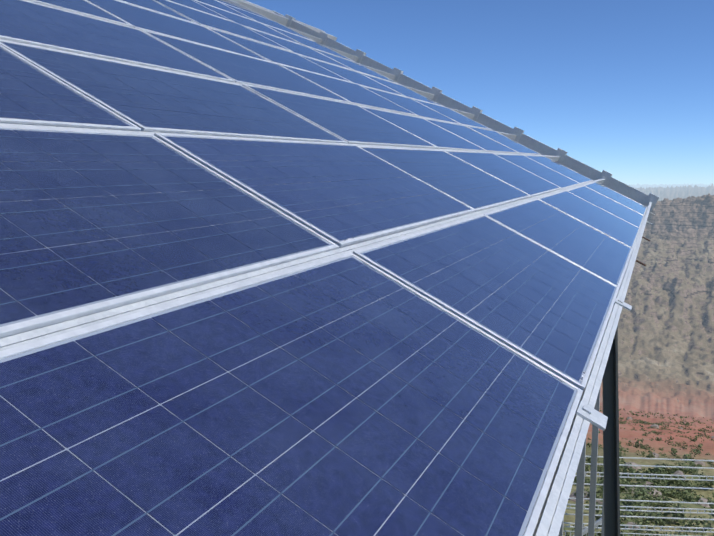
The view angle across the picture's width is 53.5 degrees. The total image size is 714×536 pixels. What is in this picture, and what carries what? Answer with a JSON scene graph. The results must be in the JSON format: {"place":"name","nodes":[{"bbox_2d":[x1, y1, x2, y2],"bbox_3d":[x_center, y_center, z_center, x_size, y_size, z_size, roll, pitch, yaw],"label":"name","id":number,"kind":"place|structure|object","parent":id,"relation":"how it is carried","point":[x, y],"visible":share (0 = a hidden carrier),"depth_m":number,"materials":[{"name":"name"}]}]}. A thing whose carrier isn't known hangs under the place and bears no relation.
{"place":"outdoors","nodes":[
{"label":"outdoors","id":0,"kind":"place"},
{"bbox_2d":[0,0,659,535],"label":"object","id":1,"kind":"object","parent":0,"point":[550,520],"visible":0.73,"depth_m":2.07,"materials":[{"name":"silver metal"}]},
{"bbox_2d":[246,0,713,184],"label":"sky","id":2,"kind":"structure","parent":0,"point":[625,88],"materials":[{"name":"blue"}]},
{"bbox_2d":[563,183,713,535],"bbox_3d":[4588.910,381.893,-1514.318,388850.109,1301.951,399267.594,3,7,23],"label":"terrain","id":3,"kind":"structure","parent":0,"point":[665,344],"depth_m":827.39,"materials":[{"name":"soil"}]},
{"bbox_2d":[558,389,603,535],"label":"support posts","id":4,"kind":"object","parent":3,"relation":"on","point":[580,494],"depth_m":7.41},
{"bbox_2d":[0,45,140,130],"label":"solar panel","id":5,"kind":"object","parent":4,"relation":"on","point":[31,94],"visible":0.77,"depth_m":1.96,"materials":[{"name":"glass"}]},
{"bbox_2d":[27,0,132,26],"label":"solar panel","id":6,"kind":"object","parent":4,"relation":"on","point":[85,8],"visible":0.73,"depth_m":3.62,"materials":[{"name":"glass"}]},
{"bbox_2d":[0,0,234,82],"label":"solar panel","id":7,"kind":"object","parent":4,"relation":"on","point":[29,22],"visible":0.96,"depth_m":3.06,"materials":[{"name":"glass"}]},
{"bbox_2d":[118,0,198,24],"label":"solar panel","id":8,"kind":"object","parent":4,"relation":"on","point":[153,5],"visible":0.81,"depth_m":5.15,"materials":[{"name":"glass"}]},
{"bbox_2d":[0,125,338,338],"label":"solar panel","id":9,"kind":"object","parent":4,"relation":"on","point":[92,222],"visible":0.96,"depth_m":1.43,"materials":[{"name":"glass"}]},
{"bbox_2d":[0,39,347,143],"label":"solar panel","id":10,"kind":"object","parent":4,"relation":"on","point":[146,99],"visible":0.83,"depth_m":2.61,"materials":[{"name":"glass"}]},
{"bbox_2d":[86,0,270,61],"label":"solar panel","id":11,"kind":"object","parent":4,"relation":"on","point":[137,17],"visible":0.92,"depth_m":4.53,"materials":[{"name":"glass"}]},
{"bbox_2d":[168,0,233,21],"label":"solar panel","id":12,"kind":"object","parent":4,"relation":"on","point":[192,4],"visible":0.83,"depth_m":6.69,"materials":[{"name":"glass"}]},
{"bbox_2d":[154,0,292,51],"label":"solar panel","id":13,"kind":"object","parent":4,"relation":"on","point":[214,22],"visible":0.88,"depth_m":6.07,"materials":[{"name":"glass"}]},
{"bbox_2d":[196,0,257,21],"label":"solar panel","id":14,"kind":"object","parent":4,"relation":"on","point":[216,4],"visible":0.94,"depth_m":8.21,"materials":[{"name":"glass"}]},
{"bbox_2d":[217,0,267,18],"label":"solar panel","id":15,"kind":"object","parent":4,"relation":"on","point":[234,4],"visible":0.52,"depth_m":9.71,"materials":[{"name":"glass"}]},
{"bbox_2d":[141,29,351,103],"bbox_3d":[-0.609,-1.212,4.410,0.670,0.036,1.480,31,19,16],"label":"solar panel","id":16,"kind":"object","parent":4,"relation":"on","point":[241,69],"visible":0.83,"depth_m":4.24,"materials":[{"name":"glass"}]},
{"bbox_2d":[193,0,304,45],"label":"solar panel","id":17,"kind":"object","parent":4,"relation":"on","point":[250,23],"visible":0.71,"depth_m":7.68,"materials":[{"name":"glass"}]},
{"bbox_2d":[216,0,312,40],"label":"solar panel","id":18,"kind":"object","parent":4,"relation":"on","point":[266,21],"visible":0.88,"depth_m":9.21,"materials":[{"name":"glass"}]},
{"bbox_2d":[204,26,352,82],"bbox_3d":[-0.604,-1.760,5.971,0.670,0.035,1.480,31,18,16],"label":"solar panel","id":19,"kind":"object","parent":4,"relation":"on","point":[279,56],"visible":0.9,"depth_m":5.84,"materials":[{"name":"glass"}]},
{"bbox_2d":[0,252,582,535],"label":"solar panel","id":20,"kind":"object","parent":4,"relation":"on","point":[349,394],"visible":1,"depth_m":1.02,"materials":[{"name":"glass"}]},
{"bbox_2d":[246,27,354,70],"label":"solar panel","id":21,"kind":"object","parent":4,"relation":"on","point":[299,49],"visible":0.69,"depth_m":7.50,"materials":[{"name":"glass"}]},
{"bbox_2d":[262,23,354,61],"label":"solar panel","id":22,"kind":"object","parent":4,"relation":"on","point":[310,43],"visible":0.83,"depth_m":8.99,"materials":[{"name":"glass"}]},
{"bbox_2d":[154,133,475,248],"bbox_3d":[-0.032,-0.315,2.654,0.670,0.035,1.480,31,19,16],"label":"solar panel","id":23,"kind":"object","parent":4,"relation":"on","point":[342,195],"visible":0.88,"depth_m":2.38,"materials":[{"name":"glass"}]},
{"bbox_2d":[242,84,437,148],"bbox_3d":[-0.028,-0.865,4.211,0.670,0.037,1.480,31,19,16],"label":"solar panel","id":24,"kind":"object","parent":4,"relation":"on","point":[349,123],"visible":0.88,"depth_m":4.03,"materials":[{"name":"glass"}]},
{"bbox_2d":[279,64,418,116],"bbox_3d":[-0.020,-1.417,5.773,0.670,0.036,1.480,31,19,16],"label":"solar panel","id":25,"kind":"object","parent":4,"relation":"on","point":[356,94],"visible":0.83,"depth_m":5.65,"materials":[{"name":"glass"}]},
{"bbox_2d":[300,55,406,96],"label":"solar panel","id":26,"kind":"object","parent":4,"relation":"on","point":[356,77],"visible":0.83,"depth_m":7.27,"materials":[{"name":"glass"}]},
{"bbox_2d":[309,47,398,83],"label":"solar panel","id":27,"kind":"object","parent":4,"relation":"on","point":[356,67],"visible":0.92,"depth_m":8.81,"materials":[{"name":"glass"}]},
{"bbox_2d":[358,72,444,106],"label":"solar panel","id":28,"kind":"object","parent":4,"relation":"on","point":[405,91],"visible":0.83,"depth_m":8.63,"materials":[{"name":"glass"}]},
{"bbox_2d":[360,85,461,124],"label":"solar panel","id":29,"kind":"object","parent":4,"relation":"on","point":[416,107],"visible":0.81,"depth_m":7.08,"materials":[{"name":"glass"}]},
{"bbox_2d":[360,106,487,151],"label":"solar panel","id":30,"kind":"object","parent":4,"relation":"on","point":[432,133],"visible":0.69,"depth_m":5.46,"materials":[{"name":"glass"}]},
{"bbox_2d":[359,146,530,211],"bbox_3d":[0.553,-0.514,4.011,0.670,0.036,1.480,31,19,16],"label":"solar panel","id":31,"kind":"object","parent":4,"relation":"on","point":[469,185],"visible":0.75,"depth_m":3.85,"materials":[{"name":"glass"}]},
{"bbox_2d":[413,99,491,129],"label":"solar panel","id":32,"kind":"object","parent":4,"relation":"on","point":[455,116],"visible":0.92,"depth_m":8.43,"materials":[{"name":"glass"}]},
{"bbox_2d":[423,118,518,153],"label":"solar panel","id":33,"kind":"object","parent":4,"relation":"on","point":[476,138],"visible":0.81,"depth_m":6.83,"materials":[{"name":"glass"}]},
{"bbox_2d":[353,214,618,390],"bbox_3d":[0.550,0.035,2.456,0.670,0.036,1.480,31,19,16],"label":"solar panel","id":34,"kind":"object","parent":4,"relation":"on","point":[548,309],"visible":0.92,"depth_m":2.17,"materials":[{"name":"glass"}]},
{"bbox_2d":[443,150,561,197],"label":"solar panel","id":35,"kind":"object","parent":4,"relation":"on","point":[512,174],"visible":0.9,"depth_m":5.25,"materials":[{"name":"glass"}]},
{"bbox_2d":[465,125,540,154],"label":"solar panel","id":36,"kind":"object","parent":4,"relation":"on","point":[506,141],"visible":0.79,"depth_m":8.20,"materials":[{"name":"glass"}]},
{"bbox_2d":[496,154,579,188],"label":"solar panel","id":37,"kind":"object","parent":4,"relation":"on","point":[543,171],"visible":0.71,"depth_m":6.69,"materials":[{"name":"glass"}]},
{"bbox_2d":[484,198,632,287],"bbox_3d":[1.137,-0.168,3.813,0.670,0.036,1.480,31,19,16],"label":"solar panel","id":38,"kind":"object","parent":4,"relation":"on","point":[577,242],"visible":0.94,"depth_m":3.64,"materials":[{"name":"glass"}]},
{"bbox_2d":[524,155,592,183],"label":"solar panel","id":39,"kind":"object","parent":4,"relation":"on","point":[562,169],"visible":0.81,"depth_m":8.01,"materials":[{"name":"glass"}]},
{"bbox_2d":[537,190,639,248],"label":"solar panel","id":40,"kind":"object","parent":4,"relation":"on","point":[598,218],"visible":0.92,"depth_m":5.04,"materials":[{"name":"glass"}]},
{"bbox_2d":[567,185,643,227],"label":"solar panel","id":41,"kind":"object","parent":4,"relation":"on","point":[621,211],"visible":0.79,"depth_m":6.47,"materials":[{"name":"glass"}]},
{"bbox_2d":[584,182,646,215],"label":"solar panel","id":42,"kind":"object","parent":4,"relation":"on","point":[618,197],"visible":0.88,"depth_m":7.82,"materials":[{"name":"glass"}]},
{"bbox_2d":[602,325,619,535],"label":"support post","id":43,"kind":"object","parent":3,"relation":"on","point":[611,456],"depth_m":3.18,"materials":[{"name":"grey metal"}]},
{"bbox_2d":[563,406,713,535],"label":"shrubs","id":44,"kind":"object","parent":3,"relation":"on","point":[641,493],"visible":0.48,"depth_m":35.17,"materials":[{"name":"green plant"}]},
{"bbox_2d":[564,456,713,535],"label":"perimeter fence","id":45,"kind":"object","parent":3,"relation":"on","point":[598,522],"visible":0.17,"depth_m":10.09,"materials":[{"name":"silver metal"}]},
{"bbox_2d":[568,417,713,528],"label":"boulders","id":46,"kind":"object","parent":3,"relation":"on","point":[656,455],"visible":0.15,"depth_m":33.09,"materials":[{"name":"grey stone"}]}
]}

